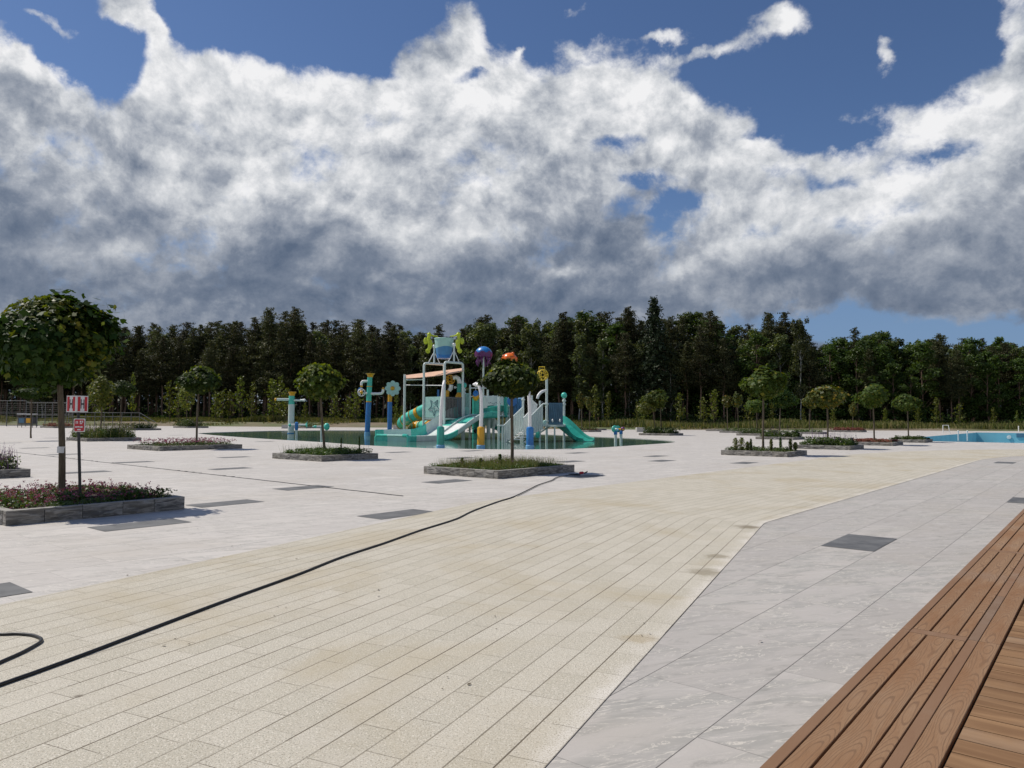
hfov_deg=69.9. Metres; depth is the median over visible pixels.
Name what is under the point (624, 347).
pine tree
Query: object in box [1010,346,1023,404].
birch tree
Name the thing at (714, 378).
pine tree
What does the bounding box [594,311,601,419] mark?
pine tree
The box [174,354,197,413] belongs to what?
pine tree
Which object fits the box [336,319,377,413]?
pine tree
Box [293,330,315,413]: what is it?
pine tree
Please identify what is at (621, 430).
water cannon
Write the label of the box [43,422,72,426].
planting
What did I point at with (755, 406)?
young tree
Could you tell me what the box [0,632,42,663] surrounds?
hose loop
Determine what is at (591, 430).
stone planter
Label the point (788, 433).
planting
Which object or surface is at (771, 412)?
sapling
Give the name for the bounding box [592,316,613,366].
pine tree
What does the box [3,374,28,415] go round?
pine tree
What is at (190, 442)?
planting
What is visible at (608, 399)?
sapling
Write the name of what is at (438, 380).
birch tree
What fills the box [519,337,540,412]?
birch tree
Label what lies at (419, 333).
pine tree
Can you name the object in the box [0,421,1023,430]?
earth bank
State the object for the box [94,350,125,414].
pine tree
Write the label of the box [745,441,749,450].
upright shrub
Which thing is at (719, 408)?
broadleaf tree
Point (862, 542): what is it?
dark paving
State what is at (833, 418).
sapling
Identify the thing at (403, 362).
pine tree
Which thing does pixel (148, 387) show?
pine tree
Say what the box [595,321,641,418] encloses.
broadleaf tree
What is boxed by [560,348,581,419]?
pine tree
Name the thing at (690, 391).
broadleaf tree
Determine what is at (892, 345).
broadleaf tree
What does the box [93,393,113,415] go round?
sapling
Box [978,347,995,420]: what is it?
pine tree
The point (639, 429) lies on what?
concrete block
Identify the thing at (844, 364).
broadleaf tree
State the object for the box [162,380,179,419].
sapling
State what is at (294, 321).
pine tree
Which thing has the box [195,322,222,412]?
pine tree
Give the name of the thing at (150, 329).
pine tree
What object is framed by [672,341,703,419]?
pine tree
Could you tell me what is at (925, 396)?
broadleaf tree
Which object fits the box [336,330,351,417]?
pine tree
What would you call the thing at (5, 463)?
planting
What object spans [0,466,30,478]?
stone planter
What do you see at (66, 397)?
pine tree
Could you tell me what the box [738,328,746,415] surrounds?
pine tree
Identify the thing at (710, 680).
terrace paving
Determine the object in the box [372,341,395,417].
pine tree
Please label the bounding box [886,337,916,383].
broadleaf tree
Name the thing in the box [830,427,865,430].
planting
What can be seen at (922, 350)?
broadleaf tree
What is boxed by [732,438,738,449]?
upright shrub
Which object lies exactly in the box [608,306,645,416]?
pine tree
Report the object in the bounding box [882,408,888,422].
sapling
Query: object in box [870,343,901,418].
broadleaf tree
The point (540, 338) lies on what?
pine tree
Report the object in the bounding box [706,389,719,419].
sapling
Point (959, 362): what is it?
pine tree
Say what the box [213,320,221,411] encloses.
pine tree
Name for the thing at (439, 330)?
pine tree
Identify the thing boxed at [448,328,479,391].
pine tree
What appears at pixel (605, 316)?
pine tree
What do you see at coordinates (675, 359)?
birch tree
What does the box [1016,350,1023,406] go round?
broadleaf tree
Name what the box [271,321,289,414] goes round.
pine tree
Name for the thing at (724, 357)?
pine tree
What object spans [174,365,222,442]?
globe maple
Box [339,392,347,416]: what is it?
pine tree
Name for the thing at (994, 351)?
pine tree
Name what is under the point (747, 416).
sapling
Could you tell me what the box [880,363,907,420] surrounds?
broadleaf tree
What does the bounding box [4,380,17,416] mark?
pine tree
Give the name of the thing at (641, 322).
pine tree
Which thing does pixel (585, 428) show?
planting
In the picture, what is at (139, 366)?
pine tree
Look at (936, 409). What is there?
sapling
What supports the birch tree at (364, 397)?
on the ground
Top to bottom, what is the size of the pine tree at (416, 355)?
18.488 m
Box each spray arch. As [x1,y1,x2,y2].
[436,380,445,447]
[473,382,484,448]
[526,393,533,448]
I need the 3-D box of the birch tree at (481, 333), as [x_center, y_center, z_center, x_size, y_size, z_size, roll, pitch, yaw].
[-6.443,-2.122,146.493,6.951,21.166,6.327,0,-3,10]
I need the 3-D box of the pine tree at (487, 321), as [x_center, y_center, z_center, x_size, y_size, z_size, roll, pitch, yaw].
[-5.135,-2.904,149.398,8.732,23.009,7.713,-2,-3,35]
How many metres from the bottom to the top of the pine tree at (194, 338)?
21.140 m
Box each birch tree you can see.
[32,391,55,417]
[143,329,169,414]
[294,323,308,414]
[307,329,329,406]
[355,335,377,414]
[389,328,413,413]
[396,336,418,410]
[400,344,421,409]
[418,341,438,401]
[432,359,453,409]
[450,340,458,401]
[463,330,480,405]
[464,322,495,413]
[477,322,501,391]
[492,347,508,418]
[495,331,510,352]
[508,334,525,400]
[511,321,539,413]
[517,327,543,400]
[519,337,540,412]
[534,318,556,397]
[537,333,556,402]
[541,318,574,402]
[567,332,594,419]
[572,315,596,417]
[591,332,614,417]
[591,337,612,419]
[615,340,640,415]
[632,342,650,408]
[657,342,683,421]
[725,325,745,414]
[736,337,751,418]
[745,327,773,418]
[764,333,794,413]
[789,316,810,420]
[920,351,946,420]
[935,355,957,416]
[946,349,969,405]
[950,344,969,421]
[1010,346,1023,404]
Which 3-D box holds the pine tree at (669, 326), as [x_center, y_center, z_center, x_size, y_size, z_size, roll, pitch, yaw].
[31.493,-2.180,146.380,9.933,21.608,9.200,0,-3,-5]
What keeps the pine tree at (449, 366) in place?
on the ground
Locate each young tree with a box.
[9,387,47,437]
[87,374,115,428]
[178,386,194,425]
[576,392,584,429]
[584,396,593,426]
[636,402,655,426]
[721,395,733,430]
[731,391,742,428]
[745,399,766,430]
[801,395,816,429]
[849,402,857,423]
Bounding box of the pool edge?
[198,430,674,448]
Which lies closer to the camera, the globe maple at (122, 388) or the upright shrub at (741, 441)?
the upright shrub at (741, 441)
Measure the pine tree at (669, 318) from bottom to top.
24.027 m
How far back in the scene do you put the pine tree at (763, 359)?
139.83 m
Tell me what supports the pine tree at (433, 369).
on the ground
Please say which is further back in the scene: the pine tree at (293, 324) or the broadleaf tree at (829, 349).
the pine tree at (293, 324)
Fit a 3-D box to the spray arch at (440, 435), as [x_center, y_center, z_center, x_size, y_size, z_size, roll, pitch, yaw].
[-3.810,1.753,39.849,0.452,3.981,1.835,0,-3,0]
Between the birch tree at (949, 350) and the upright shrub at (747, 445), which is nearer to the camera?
the upright shrub at (747, 445)
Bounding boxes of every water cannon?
[288,421,307,436]
[312,423,329,437]
[612,426,618,441]
[617,426,624,441]
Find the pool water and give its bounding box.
[200,431,672,448]
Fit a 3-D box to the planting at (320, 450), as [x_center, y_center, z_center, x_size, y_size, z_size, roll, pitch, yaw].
[-7.225,2.515,28.356,3.000,0.477,2.532,-2,-3,39]
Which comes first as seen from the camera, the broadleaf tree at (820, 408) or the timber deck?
the timber deck
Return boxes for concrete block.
[635,427,644,431]
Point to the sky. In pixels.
(415, 165)
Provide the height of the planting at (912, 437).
0.384 m
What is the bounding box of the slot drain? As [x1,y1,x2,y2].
[7,451,401,495]
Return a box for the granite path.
[0,449,1023,767]
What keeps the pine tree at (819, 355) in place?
on the ground
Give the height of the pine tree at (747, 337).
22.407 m
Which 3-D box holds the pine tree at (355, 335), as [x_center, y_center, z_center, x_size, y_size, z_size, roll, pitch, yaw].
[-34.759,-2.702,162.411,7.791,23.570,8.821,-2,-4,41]
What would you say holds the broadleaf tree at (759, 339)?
on the ground
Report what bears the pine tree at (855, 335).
on the ground
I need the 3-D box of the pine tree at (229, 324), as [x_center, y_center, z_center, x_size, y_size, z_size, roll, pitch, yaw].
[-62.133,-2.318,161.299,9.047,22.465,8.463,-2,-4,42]
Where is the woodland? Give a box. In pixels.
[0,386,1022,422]
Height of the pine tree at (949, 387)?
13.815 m
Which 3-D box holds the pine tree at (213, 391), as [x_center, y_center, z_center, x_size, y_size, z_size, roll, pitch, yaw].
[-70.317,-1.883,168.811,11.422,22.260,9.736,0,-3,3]
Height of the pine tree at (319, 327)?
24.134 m
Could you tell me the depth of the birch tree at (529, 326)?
154.53 m
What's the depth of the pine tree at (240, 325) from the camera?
160.91 m
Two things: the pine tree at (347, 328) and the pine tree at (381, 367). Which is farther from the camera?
the pine tree at (347, 328)
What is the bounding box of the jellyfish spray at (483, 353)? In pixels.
[474,346,492,426]
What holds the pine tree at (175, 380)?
on the ground
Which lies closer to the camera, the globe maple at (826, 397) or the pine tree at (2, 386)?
the globe maple at (826, 397)
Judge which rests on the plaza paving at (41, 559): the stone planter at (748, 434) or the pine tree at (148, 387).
the stone planter at (748, 434)
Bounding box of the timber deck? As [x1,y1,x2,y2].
[760,509,1023,767]
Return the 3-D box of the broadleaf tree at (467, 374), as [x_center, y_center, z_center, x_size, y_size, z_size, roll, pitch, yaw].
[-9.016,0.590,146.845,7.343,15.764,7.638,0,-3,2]
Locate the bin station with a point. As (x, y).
(23, 421)
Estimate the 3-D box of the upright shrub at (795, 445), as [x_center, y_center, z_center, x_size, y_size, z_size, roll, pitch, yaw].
[12.592,2.779,32.527,0.263,0.447,0.272,-1,-3,19]
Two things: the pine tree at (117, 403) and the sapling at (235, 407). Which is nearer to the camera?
the sapling at (235, 407)
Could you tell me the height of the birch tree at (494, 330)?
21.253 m
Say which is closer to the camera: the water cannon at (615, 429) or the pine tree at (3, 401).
the water cannon at (615, 429)
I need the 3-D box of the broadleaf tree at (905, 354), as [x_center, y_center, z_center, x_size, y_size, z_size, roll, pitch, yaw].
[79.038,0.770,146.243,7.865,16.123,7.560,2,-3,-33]
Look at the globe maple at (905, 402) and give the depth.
53.05 m
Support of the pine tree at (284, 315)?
on the ground
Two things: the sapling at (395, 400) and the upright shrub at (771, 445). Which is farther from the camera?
the sapling at (395, 400)
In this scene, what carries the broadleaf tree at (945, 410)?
on the ground
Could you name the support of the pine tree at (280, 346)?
on the ground
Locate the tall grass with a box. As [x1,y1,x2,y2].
[0,414,1023,428]
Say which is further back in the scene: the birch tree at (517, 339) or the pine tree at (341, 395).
the pine tree at (341, 395)
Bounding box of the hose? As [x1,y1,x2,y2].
[0,471,587,685]
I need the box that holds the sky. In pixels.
[0,0,1023,402]
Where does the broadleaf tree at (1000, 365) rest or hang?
on the ground
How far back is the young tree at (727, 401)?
87.56 m
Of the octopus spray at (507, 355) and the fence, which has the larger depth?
the fence
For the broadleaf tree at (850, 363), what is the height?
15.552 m
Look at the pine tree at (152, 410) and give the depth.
174.78 m
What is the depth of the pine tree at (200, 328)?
159.73 m
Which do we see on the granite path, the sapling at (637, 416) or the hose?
the hose
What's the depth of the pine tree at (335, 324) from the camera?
158.26 m
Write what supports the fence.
on the plaza paving at (41, 559)
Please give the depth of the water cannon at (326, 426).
59.77 m
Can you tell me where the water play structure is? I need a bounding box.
[374,332,594,441]
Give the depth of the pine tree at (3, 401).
174.80 m
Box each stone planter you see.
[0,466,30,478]
[0,486,184,525]
[40,426,73,427]
[66,437,140,441]
[119,428,160,429]
[127,443,241,450]
[173,426,208,427]
[272,452,377,461]
[424,464,573,478]
[582,430,600,431]
[639,433,682,435]
[706,429,733,430]
[719,431,746,432]
[721,448,806,456]
[736,433,769,435]
[756,436,804,439]
[797,444,863,449]
[799,432,826,433]
[829,430,866,431]
[852,441,902,445]
[888,439,932,442]
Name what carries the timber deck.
on the terrace paving at (710, 680)
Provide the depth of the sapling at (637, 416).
120.05 m
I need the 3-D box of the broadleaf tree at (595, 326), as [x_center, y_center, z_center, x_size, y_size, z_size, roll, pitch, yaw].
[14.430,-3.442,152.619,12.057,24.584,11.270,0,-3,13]
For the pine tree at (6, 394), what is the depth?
164.50 m
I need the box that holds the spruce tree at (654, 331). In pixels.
[625,295,685,419]
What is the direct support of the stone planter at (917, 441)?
on the plaza paving at (41, 559)
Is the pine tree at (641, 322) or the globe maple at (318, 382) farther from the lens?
the pine tree at (641, 322)
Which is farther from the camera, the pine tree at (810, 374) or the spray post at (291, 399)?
the pine tree at (810, 374)
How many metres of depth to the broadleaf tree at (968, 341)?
149.14 m
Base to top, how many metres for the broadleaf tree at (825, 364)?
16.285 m
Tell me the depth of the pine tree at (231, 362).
150.65 m
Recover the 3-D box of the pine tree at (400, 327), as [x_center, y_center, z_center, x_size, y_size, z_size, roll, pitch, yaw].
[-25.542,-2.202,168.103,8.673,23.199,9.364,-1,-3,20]
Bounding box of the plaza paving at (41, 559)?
[0,426,1023,604]
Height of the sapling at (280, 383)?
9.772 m
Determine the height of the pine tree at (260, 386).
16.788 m
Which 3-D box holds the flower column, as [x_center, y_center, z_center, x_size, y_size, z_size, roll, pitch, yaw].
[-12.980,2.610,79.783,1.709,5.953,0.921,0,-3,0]
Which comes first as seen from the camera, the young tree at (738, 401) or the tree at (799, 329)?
the young tree at (738, 401)
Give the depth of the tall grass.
119.38 m
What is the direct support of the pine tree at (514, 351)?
on the ground
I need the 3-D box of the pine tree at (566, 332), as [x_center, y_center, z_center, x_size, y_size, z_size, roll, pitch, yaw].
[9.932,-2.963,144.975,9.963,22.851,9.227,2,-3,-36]
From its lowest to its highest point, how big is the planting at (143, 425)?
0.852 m
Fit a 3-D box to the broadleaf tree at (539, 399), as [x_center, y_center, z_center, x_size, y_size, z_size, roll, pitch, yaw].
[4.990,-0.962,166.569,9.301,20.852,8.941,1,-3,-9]
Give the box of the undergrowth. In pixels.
[2,404,1023,424]
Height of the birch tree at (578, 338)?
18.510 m
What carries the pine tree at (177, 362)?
on the ground
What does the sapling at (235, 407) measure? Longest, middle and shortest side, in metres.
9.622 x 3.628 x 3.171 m
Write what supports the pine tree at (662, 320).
on the ground
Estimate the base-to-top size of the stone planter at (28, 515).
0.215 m
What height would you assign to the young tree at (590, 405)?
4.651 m
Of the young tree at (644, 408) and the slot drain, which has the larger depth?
the young tree at (644, 408)
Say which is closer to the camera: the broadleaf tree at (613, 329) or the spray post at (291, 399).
the spray post at (291, 399)
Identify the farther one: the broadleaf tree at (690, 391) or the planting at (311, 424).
the broadleaf tree at (690, 391)
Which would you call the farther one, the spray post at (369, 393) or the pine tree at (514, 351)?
the pine tree at (514, 351)
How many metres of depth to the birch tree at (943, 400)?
144.75 m
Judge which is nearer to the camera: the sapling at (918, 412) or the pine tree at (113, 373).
the sapling at (918, 412)
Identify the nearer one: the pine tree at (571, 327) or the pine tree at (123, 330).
the pine tree at (571, 327)
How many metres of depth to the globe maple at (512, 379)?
21.07 m
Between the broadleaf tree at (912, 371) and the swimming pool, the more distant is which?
the broadleaf tree at (912, 371)
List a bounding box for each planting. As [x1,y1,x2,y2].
[0,445,20,469]
[0,478,176,508]
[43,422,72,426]
[70,421,135,437]
[120,422,157,427]
[133,437,234,445]
[176,418,206,426]
[281,442,372,454]
[299,422,320,426]
[429,454,566,469]
[578,426,598,429]
[643,426,680,432]
[723,427,752,430]
[725,445,800,451]
[738,428,777,433]
[760,426,801,436]
[788,429,821,431]
[799,426,858,445]
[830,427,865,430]
[851,438,897,441]
[889,435,929,439]
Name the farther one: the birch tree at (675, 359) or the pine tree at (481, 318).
the pine tree at (481, 318)
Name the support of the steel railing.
on the plaza paving at (41, 559)
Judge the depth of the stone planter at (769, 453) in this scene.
31.87 m
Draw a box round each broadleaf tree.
[449,348,481,412]
[460,326,479,407]
[504,315,528,411]
[519,391,544,413]
[555,317,580,417]
[565,309,605,418]
[593,323,632,418]
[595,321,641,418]
[666,324,699,416]
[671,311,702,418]
[683,333,714,418]
[688,318,710,417]
[699,320,744,418]
[734,332,776,420]
[777,343,808,417]
[797,356,834,420]
[801,347,825,419]
[811,344,852,420]
[820,351,833,384]
[824,358,859,419]
[825,337,857,418]
[832,349,864,419]
[834,341,878,420]
[848,339,882,419]
[863,334,882,419]
[869,345,901,419]
[870,330,891,341]
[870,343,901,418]
[878,340,909,419]
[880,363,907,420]
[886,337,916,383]
[891,348,925,416]
[895,367,927,420]
[896,348,921,419]
[901,342,948,421]
[904,348,946,421]
[924,339,954,415]
[949,337,994,419]
[949,343,994,421]
[968,362,1004,420]
[983,354,1017,420]
[987,336,1018,420]
[1000,358,1023,420]
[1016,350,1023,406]
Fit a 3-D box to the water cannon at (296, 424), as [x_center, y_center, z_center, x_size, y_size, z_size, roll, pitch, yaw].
[-17.790,3.885,60.999,1.550,1.594,0.678,0,-3,0]
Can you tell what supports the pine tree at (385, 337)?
on the ground
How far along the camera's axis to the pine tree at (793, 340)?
143.65 m
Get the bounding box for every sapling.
[86,379,103,418]
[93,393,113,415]
[128,372,138,410]
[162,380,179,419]
[170,384,184,416]
[210,391,222,418]
[215,389,228,416]
[224,390,235,415]
[227,375,247,417]
[245,382,258,421]
[264,378,283,418]
[274,375,286,413]
[277,388,294,416]
[301,403,309,420]
[325,395,341,419]
[340,396,357,420]
[349,388,363,417]
[392,395,399,421]
[589,383,600,421]
[604,391,612,419]
[633,401,640,421]
[638,396,652,419]
[673,393,687,421]
[695,397,709,420]
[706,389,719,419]
[739,396,754,420]
[768,403,775,420]
[828,409,837,421]
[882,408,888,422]
[912,407,921,424]
[930,397,942,420]
[952,404,968,422]
[989,407,998,422]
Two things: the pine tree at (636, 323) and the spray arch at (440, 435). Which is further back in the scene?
the pine tree at (636, 323)
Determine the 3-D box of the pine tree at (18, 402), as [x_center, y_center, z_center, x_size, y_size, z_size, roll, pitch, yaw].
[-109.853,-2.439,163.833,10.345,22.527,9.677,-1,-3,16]
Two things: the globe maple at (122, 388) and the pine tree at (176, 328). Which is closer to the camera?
the globe maple at (122, 388)
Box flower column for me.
[385,381,400,428]
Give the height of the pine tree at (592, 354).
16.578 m
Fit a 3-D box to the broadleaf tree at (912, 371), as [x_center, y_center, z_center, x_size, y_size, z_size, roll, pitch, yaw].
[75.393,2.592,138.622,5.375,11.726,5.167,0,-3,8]
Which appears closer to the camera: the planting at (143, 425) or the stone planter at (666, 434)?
the stone planter at (666, 434)
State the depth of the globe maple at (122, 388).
88.22 m
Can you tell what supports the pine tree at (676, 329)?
on the ground
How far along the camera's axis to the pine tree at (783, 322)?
144.53 m
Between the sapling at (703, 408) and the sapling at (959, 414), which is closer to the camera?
the sapling at (703, 408)
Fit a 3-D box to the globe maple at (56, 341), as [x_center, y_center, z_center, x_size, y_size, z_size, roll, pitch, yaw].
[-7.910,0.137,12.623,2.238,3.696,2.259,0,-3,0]
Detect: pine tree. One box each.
[0,373,13,414]
[0,382,16,415]
[2,385,5,414]
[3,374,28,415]
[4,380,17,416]
[12,384,33,416]
[17,396,19,417]
[23,399,25,416]
[46,387,70,415]
[63,386,76,415]
[63,389,75,415]
[74,377,96,414]
[88,368,109,405]
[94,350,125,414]
[107,325,136,414]
[111,343,136,414]
[115,336,131,414]
[116,395,121,414]
[117,327,133,411]
[120,350,151,414]
[124,326,147,415]
[132,325,149,415]
[135,356,160,416]
[141,326,168,417]
[143,322,161,414]
[146,333,165,414]
[146,336,179,416]
[157,338,177,417]
[159,336,196,417]
[163,336,177,413]
[164,328,177,404]
[165,324,179,415]
[165,342,188,416]
[173,322,196,414]
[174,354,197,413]
[176,330,190,416]
[183,327,199,416]
[185,324,211,416]
[193,340,218,415]
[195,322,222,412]
[195,339,225,416]
[196,349,214,416]
[205,328,217,415]
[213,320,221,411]
[213,323,234,417]
[213,330,222,417]
[216,321,247,418]
[217,323,237,418]
[217,347,245,417]
[226,346,254,417]
[229,322,248,416]
[231,336,259,414]
[234,317,262,413]
[244,307,286,413]
[245,345,285,414]
[247,324,261,414]
[255,310,277,415]
[258,328,295,414]
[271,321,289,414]
[272,338,304,409]
[275,306,307,401]
[275,311,289,406]
[275,327,306,389]
[286,312,305,391]
[292,333,317,416]
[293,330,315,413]
[308,322,316,415]
[312,340,329,416]
[314,320,330,414]
[316,322,329,409]
[321,320,349,414]
[322,340,346,417]
[326,334,348,415]
[332,328,343,415]
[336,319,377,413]
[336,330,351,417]
[336,339,364,417]
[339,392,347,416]
[341,323,352,417]
[342,339,365,409]
[347,319,364,417]
[353,332,386,402]
[362,328,381,417]
[365,324,378,414]
[367,328,382,414]
[371,321,402,411]
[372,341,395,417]
[373,342,381,416]
[375,337,399,402]
[388,340,418,413]
[390,324,398,416]
[394,337,425,408]
[396,324,403,413]
[414,332,421,405]
[416,336,436,392]
[418,333,426,399]
[425,350,456,395]
[429,324,445,369]
[431,336,461,403]
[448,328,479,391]
[469,314,501,382]
[476,345,499,395]
[477,316,486,324]
[498,316,523,411]
[511,348,521,417]
[532,323,545,406]
[535,345,562,395]
[537,336,556,402]
[539,312,575,405]
[542,327,573,402]
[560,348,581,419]
[564,321,583,414]
[569,343,610,420]
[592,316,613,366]
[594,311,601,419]
[594,311,618,417]
[601,319,641,388]
[604,310,638,406]
[606,332,641,416]
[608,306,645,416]
[630,320,650,413]
[648,338,680,420]
[659,318,668,418]
[661,319,684,418]
[665,315,676,419]
[671,326,678,418]
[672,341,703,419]
[674,316,697,418]
[682,326,721,418]
[687,310,737,418]
[704,344,729,418]
[711,338,738,419]
[724,351,746,418]
[728,336,740,416]
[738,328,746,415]
[743,323,754,418]
[748,345,774,418]
[751,312,793,416]
[759,315,778,417]
[772,327,803,416]
[773,311,802,419]
[787,325,808,417]
[794,334,829,420]
[812,347,825,410]
[845,327,875,421]
[854,349,892,420]
[917,341,956,422]
[919,333,965,410]
[935,357,967,422]
[939,350,974,421]
[962,352,985,421]
[978,338,987,417]
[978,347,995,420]
[984,345,1007,401]
[991,342,1018,413]
[1011,380,1023,403]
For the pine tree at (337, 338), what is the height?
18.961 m
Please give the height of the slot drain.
0.014 m
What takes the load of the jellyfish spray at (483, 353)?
on the pool floor
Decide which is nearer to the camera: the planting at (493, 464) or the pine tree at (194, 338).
the planting at (493, 464)
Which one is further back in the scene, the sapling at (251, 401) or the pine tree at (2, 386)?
the pine tree at (2, 386)
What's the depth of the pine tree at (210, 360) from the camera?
149.30 m
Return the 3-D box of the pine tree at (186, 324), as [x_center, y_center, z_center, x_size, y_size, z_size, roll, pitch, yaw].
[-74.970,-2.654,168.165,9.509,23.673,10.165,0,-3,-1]
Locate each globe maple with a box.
[0,289,130,491]
[107,380,137,421]
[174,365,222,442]
[293,362,348,449]
[477,355,539,463]
[643,389,668,428]
[738,363,790,447]
[769,386,799,433]
[807,384,849,442]
[852,383,889,439]
[891,394,922,435]
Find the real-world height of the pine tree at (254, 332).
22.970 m
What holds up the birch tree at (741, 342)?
on the ground
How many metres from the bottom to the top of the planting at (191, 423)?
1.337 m
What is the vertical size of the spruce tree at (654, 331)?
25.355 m
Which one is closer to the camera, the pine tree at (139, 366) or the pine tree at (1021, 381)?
the pine tree at (1021, 381)
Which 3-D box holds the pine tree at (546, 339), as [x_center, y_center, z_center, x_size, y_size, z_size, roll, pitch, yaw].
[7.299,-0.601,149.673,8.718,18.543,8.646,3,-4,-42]
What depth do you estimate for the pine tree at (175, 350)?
162.58 m
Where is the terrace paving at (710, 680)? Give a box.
[545,456,1023,767]
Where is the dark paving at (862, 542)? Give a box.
[0,441,1023,596]
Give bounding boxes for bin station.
[17,414,36,427]
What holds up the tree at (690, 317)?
on the ground
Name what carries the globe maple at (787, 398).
on the stone planter at (784, 438)
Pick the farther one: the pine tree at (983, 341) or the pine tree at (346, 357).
the pine tree at (983, 341)
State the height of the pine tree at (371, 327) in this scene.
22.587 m
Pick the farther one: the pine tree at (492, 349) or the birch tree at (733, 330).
the birch tree at (733, 330)
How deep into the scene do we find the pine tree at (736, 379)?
140.48 m
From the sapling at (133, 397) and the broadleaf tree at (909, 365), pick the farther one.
the broadleaf tree at (909, 365)
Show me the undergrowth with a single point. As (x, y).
(947, 420)
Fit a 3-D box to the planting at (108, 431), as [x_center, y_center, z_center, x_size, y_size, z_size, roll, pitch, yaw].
[-27.198,3.045,48.943,3.357,1.210,3.510,-2,-4,42]
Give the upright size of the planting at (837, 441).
1.097 m
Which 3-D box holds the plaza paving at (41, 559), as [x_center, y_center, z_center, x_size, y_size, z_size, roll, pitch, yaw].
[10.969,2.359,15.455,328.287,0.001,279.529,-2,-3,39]
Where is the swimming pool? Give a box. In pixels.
[927,432,1023,442]
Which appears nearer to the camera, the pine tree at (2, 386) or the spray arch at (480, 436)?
the spray arch at (480, 436)
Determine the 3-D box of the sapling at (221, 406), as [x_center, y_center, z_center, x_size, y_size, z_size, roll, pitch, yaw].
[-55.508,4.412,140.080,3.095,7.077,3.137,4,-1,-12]
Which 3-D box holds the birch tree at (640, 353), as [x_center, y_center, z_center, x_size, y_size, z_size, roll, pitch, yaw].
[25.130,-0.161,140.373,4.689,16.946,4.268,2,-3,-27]
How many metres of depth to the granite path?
5.40 m
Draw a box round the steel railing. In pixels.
[68,412,154,425]
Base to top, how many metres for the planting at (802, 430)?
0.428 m
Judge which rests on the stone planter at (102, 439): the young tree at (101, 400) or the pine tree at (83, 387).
the young tree at (101, 400)
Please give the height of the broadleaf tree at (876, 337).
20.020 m
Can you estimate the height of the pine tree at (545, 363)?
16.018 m
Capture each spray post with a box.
[274,392,305,436]
[358,373,383,435]
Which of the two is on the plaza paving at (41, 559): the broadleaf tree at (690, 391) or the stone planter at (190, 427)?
the stone planter at (190, 427)
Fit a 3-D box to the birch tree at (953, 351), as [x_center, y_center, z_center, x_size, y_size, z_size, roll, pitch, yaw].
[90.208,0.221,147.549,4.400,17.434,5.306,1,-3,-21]
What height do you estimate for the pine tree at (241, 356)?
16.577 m
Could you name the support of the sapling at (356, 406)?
on the ground
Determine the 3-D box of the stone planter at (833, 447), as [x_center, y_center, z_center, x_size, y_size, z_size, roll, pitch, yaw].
[17.598,3.462,40.492,2.831,0.215,2.945,-2,-3,39]
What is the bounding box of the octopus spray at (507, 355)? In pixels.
[501,352,516,419]
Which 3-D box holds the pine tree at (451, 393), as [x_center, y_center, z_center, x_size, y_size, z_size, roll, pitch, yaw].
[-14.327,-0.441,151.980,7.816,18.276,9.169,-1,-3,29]
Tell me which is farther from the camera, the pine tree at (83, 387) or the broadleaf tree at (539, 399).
the broadleaf tree at (539, 399)
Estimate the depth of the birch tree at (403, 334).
163.35 m
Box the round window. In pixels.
[507,397,516,405]
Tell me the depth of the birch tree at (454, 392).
161.23 m
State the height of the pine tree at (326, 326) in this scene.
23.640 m
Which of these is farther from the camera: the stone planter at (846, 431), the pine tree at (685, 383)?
the pine tree at (685, 383)
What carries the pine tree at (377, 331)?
on the ground
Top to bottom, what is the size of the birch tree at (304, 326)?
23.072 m
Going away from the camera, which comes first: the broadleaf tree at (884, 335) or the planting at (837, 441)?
the planting at (837, 441)
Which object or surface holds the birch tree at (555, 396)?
on the ground
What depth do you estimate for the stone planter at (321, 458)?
27.30 m
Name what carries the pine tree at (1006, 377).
on the ground
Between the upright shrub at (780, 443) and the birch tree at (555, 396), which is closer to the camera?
the upright shrub at (780, 443)
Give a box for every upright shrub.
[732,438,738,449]
[737,437,744,450]
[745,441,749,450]
[769,438,772,450]
[779,437,781,449]
[788,439,792,450]
[793,442,797,450]
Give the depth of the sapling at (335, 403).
136.01 m
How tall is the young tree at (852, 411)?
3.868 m
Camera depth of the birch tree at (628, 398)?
141.95 m
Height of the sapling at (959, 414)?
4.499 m
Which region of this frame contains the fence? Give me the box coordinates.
[0,400,72,425]
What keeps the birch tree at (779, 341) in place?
on the ground
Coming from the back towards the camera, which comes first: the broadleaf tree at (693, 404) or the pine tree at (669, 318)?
the pine tree at (669, 318)
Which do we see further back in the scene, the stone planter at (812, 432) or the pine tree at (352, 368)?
the pine tree at (352, 368)
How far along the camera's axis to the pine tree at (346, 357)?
148.77 m
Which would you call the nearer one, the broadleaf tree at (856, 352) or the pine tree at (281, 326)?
the broadleaf tree at (856, 352)
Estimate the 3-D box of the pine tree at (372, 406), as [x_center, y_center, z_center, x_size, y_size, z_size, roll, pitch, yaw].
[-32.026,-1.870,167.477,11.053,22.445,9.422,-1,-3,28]
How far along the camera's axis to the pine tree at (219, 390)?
168.08 m
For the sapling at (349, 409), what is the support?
on the ground
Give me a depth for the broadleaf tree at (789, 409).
140.14 m
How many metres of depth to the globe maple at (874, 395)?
46.46 m
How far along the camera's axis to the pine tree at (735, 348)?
150.69 m
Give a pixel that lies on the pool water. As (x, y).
(457, 441)
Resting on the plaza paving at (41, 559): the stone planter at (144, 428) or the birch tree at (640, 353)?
the stone planter at (144, 428)
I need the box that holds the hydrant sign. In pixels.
[66,396,87,499]
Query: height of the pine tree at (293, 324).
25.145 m

